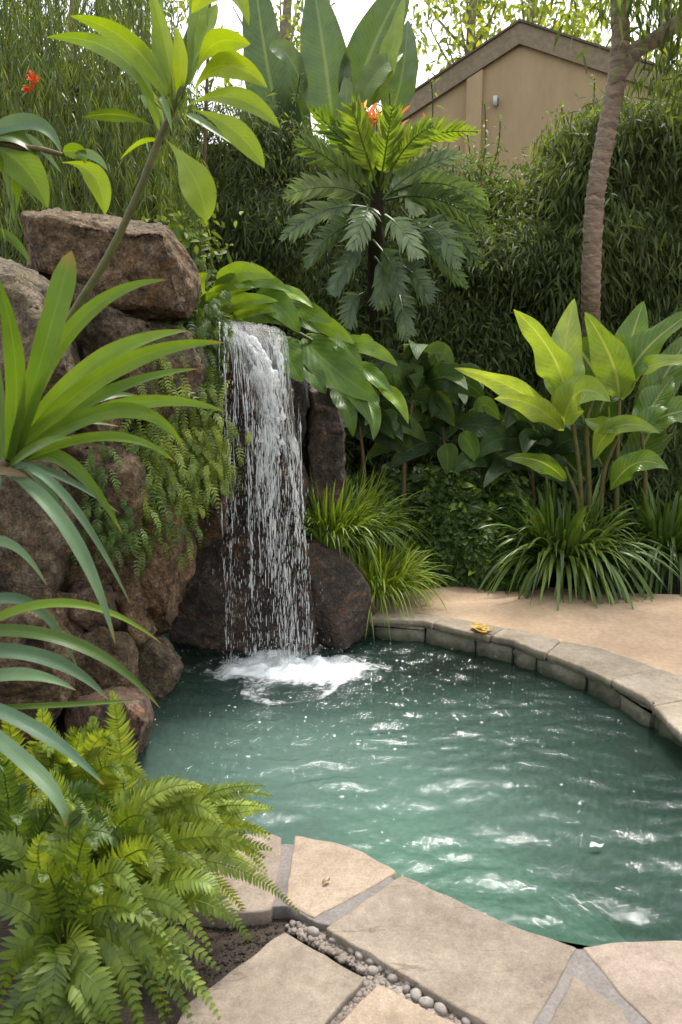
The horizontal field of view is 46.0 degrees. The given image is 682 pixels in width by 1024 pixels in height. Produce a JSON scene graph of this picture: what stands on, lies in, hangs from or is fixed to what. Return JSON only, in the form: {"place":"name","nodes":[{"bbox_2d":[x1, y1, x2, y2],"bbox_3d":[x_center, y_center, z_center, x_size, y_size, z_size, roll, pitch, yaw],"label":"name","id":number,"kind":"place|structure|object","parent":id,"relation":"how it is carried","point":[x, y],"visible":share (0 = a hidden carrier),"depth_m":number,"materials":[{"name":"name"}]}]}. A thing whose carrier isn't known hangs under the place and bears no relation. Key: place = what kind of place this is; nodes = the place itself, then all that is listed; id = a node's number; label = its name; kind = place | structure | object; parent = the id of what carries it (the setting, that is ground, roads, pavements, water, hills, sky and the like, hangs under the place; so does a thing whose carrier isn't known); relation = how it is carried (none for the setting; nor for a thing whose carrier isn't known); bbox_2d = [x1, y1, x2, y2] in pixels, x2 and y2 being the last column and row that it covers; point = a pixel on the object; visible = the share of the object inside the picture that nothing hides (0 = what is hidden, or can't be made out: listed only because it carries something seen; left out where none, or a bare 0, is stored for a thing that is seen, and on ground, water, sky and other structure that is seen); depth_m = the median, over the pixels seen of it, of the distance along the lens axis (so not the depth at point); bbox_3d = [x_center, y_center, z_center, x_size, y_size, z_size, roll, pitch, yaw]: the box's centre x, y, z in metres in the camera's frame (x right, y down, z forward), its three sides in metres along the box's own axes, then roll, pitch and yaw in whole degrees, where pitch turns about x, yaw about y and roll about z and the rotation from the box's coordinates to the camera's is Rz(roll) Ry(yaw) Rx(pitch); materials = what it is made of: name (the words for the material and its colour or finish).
{"place":"outdoors","nodes":[
{"label":"outdoors","id":0,"kind":"place"},
{"bbox_2d":[0,540,679,1023],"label":"ground","id":1,"kind":"structure","parent":0,"point":[150,1012],"depth_m":2.19,"materials":[{"name":"soil"}]},
{"bbox_2d":[0,599,75,738],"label":"boulder","id":2,"kind":"object","parent":1,"relation":"on","point":[16,692],"visible":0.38,"depth_m":3.26,"materials":[{"name":"stone"}]},
{"bbox_2d":[0,460,76,599],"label":"boulder","id":3,"kind":"object","parent":2,"relation":"on","point":[28,525],"visible":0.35,"depth_m":3.40,"materials":[{"name":"stone"}]},
{"bbox_2d":[0,257,80,435],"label":"boulder","id":4,"kind":"object","parent":3,"relation":"on","point":[25,288],"visible":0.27,"depth_m":3.26,"materials":[{"name":"stone"}]},
{"bbox_2d":[0,113,110,263],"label":"dracaena","id":5,"kind":"object","parent":1,"relation":"on","point":[21,166],"visible":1,"depth_m":2.50,"materials":[{"name":"green plant"}]},
{"bbox_2d":[0,690,147,834],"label":"fern","id":6,"kind":"object","parent":1,"relation":"on","point":[89,742],"visible":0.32,"depth_m":2.40,"materials":[{"name":"plant"}]},
{"bbox_2d":[0,757,149,923],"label":"fern","id":7,"kind":"object","parent":1,"relation":"on","point":[11,818],"visible":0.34,"depth_m":2.09,"materials":[{"name":"plant"}]},
{"bbox_2d":[0,535,162,825],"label":"strap leaf plant","id":8,"kind":"object","parent":1,"relation":"on","point":[33,769],"visible":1,"depth_m":1.83,"materials":[{"name":"plant"}]},
{"bbox_2d":[0,0,188,66],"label":"tree","id":9,"kind":"object","parent":1,"relation":"on","point":[175,11],"visible":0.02,"depth_m":13.79,"materials":[{"name":"green plant"}]},
{"bbox_2d":[0,0,210,309],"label":"weeping bamboo","id":10,"kind":"object","parent":1,"relation":"on","point":[52,70],"visible":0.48,"depth_m":5.28,"materials":[{"name":"green plant"}]},
{"bbox_2d":[22,69,41,116],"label":"red flower","id":11,"kind":"object","parent":10,"relation":"attached to","point":[34,77],"visible":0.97,"depth_m":4.82,"materials":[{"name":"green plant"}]},
{"bbox_2d":[72,626,138,700],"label":"boulder","id":12,"kind":"object","parent":1,"relation":"on","point":[123,651],"visible":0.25,"depth_m":3.65,"materials":[{"name":"stone"}]},
{"bbox_2d":[50,590,83,637],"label":"boulder","id":13,"kind":"object","parent":12,"relation":"on","point":[61,613],"visible":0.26,"depth_m":3.57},
{"bbox_2d":[67,579,120,632],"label":"boulder","id":14,"kind":"object","parent":12,"relation":"on","point":[90,621],"visible":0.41,"depth_m":3.63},
{"bbox_2d":[0,800,220,1023],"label":"fern","id":15,"kind":"object","parent":1,"relation":"on","point":[119,938],"visible":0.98,"depth_m":1.87,"materials":[{"name":"plant"}]},
{"bbox_2d":[0,251,224,644],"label":"strap leaf plant","id":16,"kind":"object","parent":1,"relation":"on","point":[33,427],"visible":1,"depth_m":1.85,"materials":[{"name":"plant"}]},
{"bbox_2d":[0,0,241,313],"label":"hedge","id":17,"kind":"object","parent":1,"relation":"on","point":[75,90],"visible":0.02,"depth_m":7.06,"materials":[{"name":"green plant"}]},
{"bbox_2d":[13,769,299,942],"bbox_3d":[-0.559,0.942,2.163,0.902,0.608,0.544,0,10,0],"label":"fern","id":18,"kind":"object","parent":1,"relation":"on","point":[181,834],"visible":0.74,"depth_m":2.09,"materials":[{"name":"plant"}]},
{"bbox_2d":[46,0,279,322],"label":"frangipani","id":19,"kind":"object","parent":1,"relation":"on","point":[165,67],"visible":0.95,"depth_m":2.14,"materials":[{"name":"green plant"}]},
{"bbox_2d":[110,185,254,324],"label":"shrub","id":20,"kind":"object","parent":1,"relation":"on","point":[209,269],"visible":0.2,"depth_m":5.12,"materials":[{"name":"green plant"}]},
{"bbox_2d":[126,310,309,478],"bbox_3d":[-1.468,-0.244,5.373,2.647,2.561,1.363,0,10,0],"label":"boulder","id":21,"kind":"object","parent":1,"relation":"on","point":[301,402],"visible":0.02,"depth_m":4.67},
{"bbox_2d":[183,918,286,995],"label":"soil crumbs","id":22,"kind":"object","parent":1,"relation":"on","point":[236,960],"visible":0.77,"depth_m":2.20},
{"bbox_2d":[169,520,317,676],"bbox_3d":[-0.586,0.528,5.040,0.967,1.086,0.875,0,10,0],"label":"boulder","id":23,"kind":"object","parent":1,"relation":"on","point":[199,622],"visible":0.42,"depth_m":4.66,"materials":[{"name":"stone"}]},
{"bbox_2d":[173,465,228,548],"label":"boulder","id":24,"kind":"object","parent":23,"relation":"on","point":[212,529],"visible":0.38,"depth_m":4.32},
{"bbox_2d":[146,412,251,519],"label":"rock fern","id":25,"kind":"object","parent":24,"relation":"attached to","point":[207,468],"visible":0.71,"depth_m":4.03,"materials":[{"name":"plant"}]},
{"bbox_2d":[188,405,309,527],"bbox_3d":[-0.598,-0.206,4.926,0.831,1.012,0.999,0,10,0],"label":"boulder","id":26,"kind":"object","parent":23,"relation":"on","point":[241,512],"visible":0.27,"depth_m":4.54,"materials":[{"name":"stone"}]},
{"bbox_2d":[206,322,293,419],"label":"boulder","id":27,"kind":"object","parent":26,"relation":"on","point":[230,400],"visible":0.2,"depth_m":4.42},
{"bbox_2d":[197,261,408,439],"bbox_3d":[-0.237,-0.882,4.448,1.207,0.940,0.411,0,10,0],"label":"trailing philodendron","id":28,"kind":"object","parent":27,"relation":"on","point":[339,366],"visible":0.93,"depth_m":4.33,"materials":[{"name":"green plant"}]},
{"bbox_2d":[301,404,308,501],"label":"boulder","id":29,"kind":"object","parent":26,"relation":"on","point":[304,452],"visible":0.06,"depth_m":4.87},
{"bbox_2d":[178,933,363,1023],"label":"flagstone","id":30,"kind":"object","parent":1,"relation":"on","point":[284,978],"visible":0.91,"depth_m":1.99,"materials":[{"name":"stone"}]},
{"bbox_2d":[215,0,336,110],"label":"tree","id":31,"kind":"object","parent":1,"relation":"on","point":[286,27],"visible":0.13,"depth_m":14.62,"materials":[{"name":"green plant"}]},
{"bbox_2d":[110,34,507,540],"bbox_3d":[-0.287,-1.845,7.593,3.425,4.669,2.310,0,10,0],"label":"hedge","id":32,"kind":"object","parent":1,"relation":"on","point":[255,234],"visible":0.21,"depth_m":6.89,"materials":[{"name":"green plant"}]},
{"bbox_2d":[241,0,417,486],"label":"bird of paradise","id":33,"kind":"object","parent":1,"relation":"on","point":[374,60],"visible":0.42,"depth_m":6.88,"materials":[{"name":"green plant"}]},
{"bbox_2d":[300,538,378,656],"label":"boulder","id":34,"kind":"object","parent":1,"relation":"on","point":[342,602],"visible":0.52,"depth_m":4.66,"materials":[{"name":"stone"}]},
{"bbox_2d":[306,384,346,522],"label":"boulder","id":35,"kind":"object","parent":34,"relation":"on","point":[325,450],"visible":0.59,"depth_m":4.73,"materials":[{"name":"stone"}]},
{"bbox_2d":[276,466,387,557],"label":"grass clump","id":36,"kind":"object","parent":34,"relation":"on","point":[322,530],"visible":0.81,"depth_m":4.64,"materials":[{"name":"plant"}]},
{"bbox_2d":[343,386,426,496],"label":"broad leaf shrub","id":37,"kind":"object","parent":1,"relation":"on","point":[396,430],"visible":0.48,"depth_m":5.76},
{"bbox_2d":[278,93,492,488],"bbox_3d":[0.297,-1.279,6.522,1.493,3.408,1.843,0,10,0],"label":"cut leaf philodendron","id":38,"kind":"object","parent":1,"relation":"on","point":[351,163],"visible":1,"depth_m":5.63,"materials":[{"name":"green leaf"},{"name":"dark twig"}]},
{"bbox_2d":[356,100,430,199],"bbox_3d":[0.352,-2.592,5.761,0.562,0.586,0.492,0,10,0],"label":"bromeliad","id":39,"kind":"object","parent":38,"relation":"attached to","point":[372,110],"visible":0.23,"depth_m":5.59,"materials":[{"name":"plant"}]},
{"bbox_2d":[340,985,455,1023],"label":"flagstone","id":40,"kind":"object","parent":1,"relation":"on","point":[379,1004],"visible":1,"depth_m":1.92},
{"bbox_2d":[344,520,461,640],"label":"grass clump","id":41,"kind":"object","parent":1,"relation":"on","point":[402,575],"visible":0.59,"depth_m":5.10,"materials":[{"name":"plant"}]},
{"bbox_2d":[167,844,649,1023],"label":"mortar bed","id":42,"kind":"object","parent":1,"relation":"on","point":[582,966],"visible":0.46,"depth_m":2.10,"materials":[{"name":"concrete"}]},
{"bbox_2d":[170,833,280,928],"bbox_3d":[-0.376,1.139,2.469,0.375,0.085,0.410,0,10,0],"label":"flagstone","id":43,"kind":"object","parent":42,"relation":"on","point":[258,903],"visible":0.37,"depth_m":2.35,"materials":[{"name":"stone"}]},
{"bbox_2d":[285,836,395,917],"bbox_3d":[0.003,1.141,2.455,0.333,0.085,0.403,0,10,0],"label":"flagstone","id":44,"kind":"object","parent":42,"relation":"on","point":[350,873],"visible":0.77,"depth_m":2.44,"materials":[{"name":"stone"}]},
{"bbox_2d":[326,876,575,1023],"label":"flagstone","id":45,"kind":"object","parent":42,"relation":"on","point":[459,960],"visible":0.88,"depth_m":2.12,"materials":[{"name":"stone"}]},
{"bbox_2d":[549,976,628,1023],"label":"flagstone","id":46,"kind":"object","parent":42,"relation":"on","point":[581,1002],"visible":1,"depth_m":1.92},
{"bbox_2d":[583,941,681,1023],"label":"flagstone","id":47,"kind":"object","parent":42,"relation":"on","point":[645,979],"visible":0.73,"depth_m":2.04,"materials":[{"name":"stone"}]},
{"bbox_2d":[365,340,499,501],"bbox_3d":[0.605,-0.357,5.893,1.091,1.789,0.526,0,10,0],"label":"broad leaf shrub","id":48,"kind":"object","parent":1,"relation":"on","point":[432,366],"visible":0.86,"depth_m":5.83,"materials":[{"name":"plant"}]},
{"bbox_2d":[365,363,511,470],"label":"broad leaf shrub","id":49,"kind":"object","parent":1,"relation":"on","point":[477,424],"visible":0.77,"depth_m":6.10,"materials":[{"name":"plant"}]},
{"bbox_2d":[377,454,549,591],"bbox_3d":[0.869,0.094,6.084,1.203,1.030,1.318,0,10,0],"label":"ivy mound","id":50,"kind":"object","parent":1,"relation":"on","point":[453,518],"visible":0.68,"depth_m":5.79,"materials":[{"name":"green plant"}]},
{"bbox_2d":[377,0,597,108],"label":"tree","id":51,"kind":"object","parent":1,"relation":"on","point":[472,16],"visible":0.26,"depth_m":14.68,"materials":[{"name":"green plant"}]},
{"bbox_2d":[314,19,681,199],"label":"house","id":52,"kind":"structure","parent":1,"relation":"on","point":[525,73],"depth_m":11.64,"materials":[{"name":"paint"}]},
{"bbox_2d":[493,95,497,105],"bbox_3d":[2.257,-6.002,11.736,0.064,0.143,0.100,4,11,24],"label":"wall lamp","id":53,"kind":"object","parent":52,"relation":"attached to","point":[495,100],"visible":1,"depth_m":11.70,"materials":[{"name":"metal"}]},
{"bbox_2d":[385,188,629,517],"bbox_3d":[1.438,-1.140,7.445,2.134,3.455,1.871,0,10,0],"label":"hedge","id":54,"kind":"object","parent":1,"relation":"on","point":[492,346],"visible":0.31,"depth_m":6.82,"materials":[{"name":"green plant"}]},
{"bbox_2d":[446,74,597,477],"bbox_3d":[1.629,-1.761,7.897,1.816,4.362,1.976,0,10,0],"label":"shrub","id":55,"kind":"object","parent":1,"relation":"on","point":[512,191],"visible":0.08,"depth_m":7.17,"materials":[{"name":"green plant"}]},
{"bbox_2d":[453,406,592,508],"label":"broad leaf shrub","id":56,"kind":"object","parent":1,"relation":"on","point":[498,445],"visible":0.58,"depth_m":5.95,"materials":[{"name":"plant"}]},
{"bbox_2d":[375,626,681,780],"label":"pool wall","id":57,"kind":"structure","parent":1,"relation":"on","point":[645,739],"depth_m":4.36,"materials":[{"name":"stone"}]},
{"bbox_2d":[370,607,444,630],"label":"coping stone","id":58,"kind":"object","parent":57,"relation":"on","point":[425,620],"visible":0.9,"depth_m":4.89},
{"bbox_2d":[434,617,502,643],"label":"coping stone","id":59,"kind":"object","parent":57,"relation":"on","point":[461,628],"visible":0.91,"depth_m":4.70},
{"bbox_2d":[471,622,492,631],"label":"fallen leaf","id":60,"kind":"object","parent":59,"relation":"on","point":[478,626],"visible":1,"depth_m":4.63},
{"bbox_2d":[491,628,559,660],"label":"coping stone","id":61,"kind":"object","parent":57,"relation":"on","point":[538,646],"visible":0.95,"depth_m":4.47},
{"bbox_2d":[547,641,655,688],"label":"coping stone","id":62,"kind":"object","parent":57,"relation":"on","point":[604,667],"visible":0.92,"depth_m":4.15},
{"bbox_2d":[612,669,681,714],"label":"coping stone","id":63,"kind":"object","parent":57,"relation":"on","point":[651,689],"visible":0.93,"depth_m":3.81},
{"bbox_2d":[654,701,681,741],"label":"coping stone","id":64,"kind":"object","parent":57,"relation":"on","point":[669,715],"visible":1,"depth_m":3.50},
{"bbox_2d":[450,0,633,47],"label":"tree","id":65,"kind":"object","parent":1,"relation":"on","point":[587,7],"visible":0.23,"depth_m":16.16,"materials":[{"name":"green plant"}]},
{"bbox_2d":[455,299,681,573],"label":"canna","id":66,"kind":"object","parent":1,"relation":"on","point":[593,376],"visible":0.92,"depth_m":5.57,"materials":[{"name":"green plant"}]},
{"bbox_2d":[474,467,681,610],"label":"spider plant","id":67,"kind":"object","parent":1,"relation":"on","point":[579,548],"visible":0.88,"depth_m":5.46,"materials":[{"name":"plant"}]},
{"bbox_2d":[521,48,681,531],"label":"weeping hedge","id":68,"kind":"object","parent":1,"relation":"on","point":[641,257],"visible":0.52,"depth_m":6.56,"materials":[{"name":"green plant"}]},
{"bbox_2d":[534,0,681,492],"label":"tree","id":69,"kind":"object","parent":1,"relation":"on","point":[625,55],"visible":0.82,"depth_m":5.83,"materials":[{"name":"brown plant"}]},
{"bbox_2d":[567,477,681,596],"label":"spider plant","id":70,"kind":"object","parent":1,"relation":"on","point":[666,531],"visible":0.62,"depth_m":5.68,"materials":[{"name":"plant"}]},
{"bbox_2d":[632,0,681,69],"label":"tree","id":71,"kind":"object","parent":1,"relation":"on","point":[649,54],"visible":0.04,"depth_m":14.37,"materials":[{"name":"green plant"}]},
{"bbox_2d":[0,0,681,158],"label":"sky","id":72,"kind":"structure","parent":0,"point":[349,13],"materials":[{"name":"white"}]},
{"bbox_2d":[308,454,430,582],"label":"grass clump","id":73,"kind":"object","parent":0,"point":[375,531],"visible":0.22,"depth_m":5.25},
{"bbox_2d":[285,920,461,1023],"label":"gravel","id":74,"kind":"structure","parent":0,"point":[340,954],"depth_m":2.09,"materials":[{"name":"gravel"}]},
{"bbox_2d":[307,926,319,936],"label":"pebble","id":75,"kind":"object","parent":74,"relation":"on","point":[312,931],"visible":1,"depth_m":2.21,"materials":[{"name":"stone"}]},
{"bbox_2d":[328,937,335,942],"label":"pebble","id":76,"kind":"object","parent":74,"relation":"on","point":[331,940],"visible":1,"depth_m":2.18,"materials":[{"name":"stone"}]},
{"bbox_2d":[346,947,354,953],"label":"pebble","id":77,"kind":"object","parent":74,"relation":"on","point":[350,950],"visible":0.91,"depth_m":2.14,"materials":[{"name":"stone"}]},
{"bbox_2d":[355,951,363,959],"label":"pebble","id":78,"kind":"object","parent":74,"relation":"on","point":[359,955],"visible":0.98,"depth_m":2.12,"materials":[{"name":"stone"}]},
{"bbox_2d":[366,957,374,964],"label":"pebble","id":79,"kind":"object","parent":74,"relation":"on","point":[370,961],"visible":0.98,"depth_m":2.10,"materials":[{"name":"stone"}]},
{"bbox_2d":[367,965,378,975],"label":"pebble","id":80,"kind":"object","parent":74,"relation":"on","point":[372,970],"visible":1,"depth_m":2.07,"materials":[{"name":"stone"}]},
{"bbox_2d":[377,965,383,971],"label":"pebble","id":81,"kind":"object","parent":74,"relation":"on","point":[380,968],"visible":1,"depth_m":2.08,"materials":[{"name":"stone"}]},
{"bbox_2d":[387,973,398,983],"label":"pebble","id":82,"kind":"object","parent":74,"relation":"on","point":[393,978],"visible":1,"depth_m":2.04,"materials":[{"name":"stone"}]},
{"bbox_2d":[402,985,409,993],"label":"pebble","id":83,"kind":"object","parent":74,"relation":"on","point":[406,989],"visible":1,"depth_m":2.01,"materials":[{"name":"stone"}]},
{"bbox_2d":[410,987,421,1001],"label":"pebble","id":84,"kind":"object","parent":74,"relation":"on","point":[416,994],"visible":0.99,"depth_m":1.99,"materials":[{"name":"stone"}]},
{"bbox_2d":[418,996,433,1007],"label":"pebble","id":85,"kind":"object","parent":74,"relation":"on","point":[426,1002],"visible":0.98,"depth_m":1.96,"materials":[{"name":"stone"}]},
{"bbox_2d":[434,1002,447,1015],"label":"pebble","id":86,"kind":"object","parent":74,"relation":"on","point":[440,1008],"visible":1,"depth_m":1.94,"materials":[{"name":"stone"}]},
{"bbox_2d":[461,1016,470,1023],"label":"pebble","id":87,"kind":"object","parent":74,"relation":"on","point":[465,1020],"visible":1,"depth_m":1.91,"materials":[{"name":"stone"}]},
{"bbox_2d":[114,627,681,946],"bbox_3d":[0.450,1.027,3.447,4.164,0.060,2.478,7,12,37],"label":"water","id":88,"kind":"structure","parent":0,"point":[338,695],"depth_m":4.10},
{"bbox_2d":[63,686,153,795],"bbox_3d":[-1.001,1.042,3.498,0.382,0.710,0.966,-3,10,-18],"label":"boulder","id":89,"kind":"object","parent":88,"relation":"in","point":[140,713],"visible":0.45,"depth_m":3.29,"materials":[{"name":"stone"}]},
{"bbox_2d":[137,634,183,709],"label":"boulder","id":90,"kind":"object","parent":88,"relation":"in","point":[160,666],"visible":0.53,"depth_m":4.01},
{"bbox_2d":[113,591,157,648],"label":"boulder","id":91,"kind":"object","parent":90,"relation":"on","point":[136,612],"visible":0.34,"depth_m":3.87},
{"bbox_2d":[111,570,147,609],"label":"boulder","id":92,"kind":"object","parent":91,"relation":"on","point":[133,589],"visible":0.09,"depth_m":3.89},
{"bbox_2d":[123,501,197,633],"bbox_3d":[-1.047,0.249,4.281,0.561,0.893,0.832,0,10,0],"label":"boulder","id":93,"kind":"object","parent":90,"relation":"on","point":[163,582],"visible":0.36,"depth_m":3.91,"materials":[{"name":"stone"}]},
{"bbox_2d":[59,442,150,592],"bbox_3d":[-1.226,0.093,4.086,0.517,1.092,1.089,-4,11,-23],"label":"boulder","id":94,"kind":"object","parent":93,"relation":"on","point":[131,476],"visible":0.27,"depth_m":3.65,"materials":[{"name":"stone"}]},
{"bbox_2d":[76,385,126,445],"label":"boulder","id":95,"kind":"object","parent":94,"relation":"on","point":[117,422],"visible":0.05,"depth_m":3.75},
{"bbox_2d":[70,441,148,568],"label":"rock fern","id":96,"kind":"object","parent":94,"relation":"attached to","point":[104,517],"visible":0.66,"depth_m":3.60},
{"bbox_2d":[69,283,209,430],"bbox_3d":[-1.124,-0.872,4.354,0.870,0.901,1.216,-3,10,-18],"label":"boulder","id":97,"kind":"object","parent":94,"relation":"on","point":[107,324],"visible":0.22,"depth_m":3.89,"materials":[{"name":"stone"}]},
{"bbox_2d":[20,208,200,321],"bbox_3d":[-1.215,-1.299,4.215,1.008,0.646,1.082,0,10,0],"label":"boulder","id":98,"kind":"object","parent":97,"relation":"on","point":[54,236],"visible":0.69,"depth_m":3.81,"materials":[{"name":"stone"}]},
{"bbox_2d":[163,318,226,425],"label":"rock fern","id":99,"kind":"object","parent":97,"relation":"attached to","point":[214,366],"visible":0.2,"depth_m":4.10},
{"bbox_2d":[171,288,243,385],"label":"rock fern","id":100,"kind":"object","parent":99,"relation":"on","point":[213,314],"visible":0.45,"depth_m":4.13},
{"bbox_2d":[118,425,219,583],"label":"rock fern","id":101,"kind":"object","parent":93,"relation":"attached to","point":[164,496],"visible":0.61,"depth_m":3.84,"materials":[{"name":"plant"}]},
{"bbox_2d":[118,343,242,528],"bbox_3d":[-0.843,-0.403,4.006,0.747,1.010,0.399,-7,12,-36],"label":"rock fern","id":102,"kind":"object","parent":93,"relation":"attached to","point":[165,443],"visible":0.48,"depth_m":3.94,"materials":[{"name":"plant"}]},
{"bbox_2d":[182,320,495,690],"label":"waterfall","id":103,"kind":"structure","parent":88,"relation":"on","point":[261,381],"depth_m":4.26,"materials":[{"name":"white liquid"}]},
{"bbox_2d":[154,643,634,832],"bbox_3d":[0.054,0.914,3.998,2.495,0.087,2.366,0,10,0],"label":"foam","id":104,"kind":"object","parent":88,"relation":"on","point":[338,672],"visible":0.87,"depth_m":4.33,"materials":[{"name":"white"}]},
{"bbox_2d":[590,842,603,846],"bbox_3d":[0.869,1.131,2.728,0.050,0.010,0.025,0,10,0],"label":"petal","id":105,"kind":"object","parent":88,"relation":"on","point":[592,844],"visible":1,"depth_m":2.73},
{"bbox_2d":[378,586,681,676],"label":"path","id":106,"kind":"structure","parent":0,"point":[647,631],"depth_m":4.96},
{"bbox_2d":[348,511,436,558],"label":"grass clump","id":107,"kind":"object","parent":106,"relation":"on","point":[379,543],"visible":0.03,"depth_m":6.02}
]}

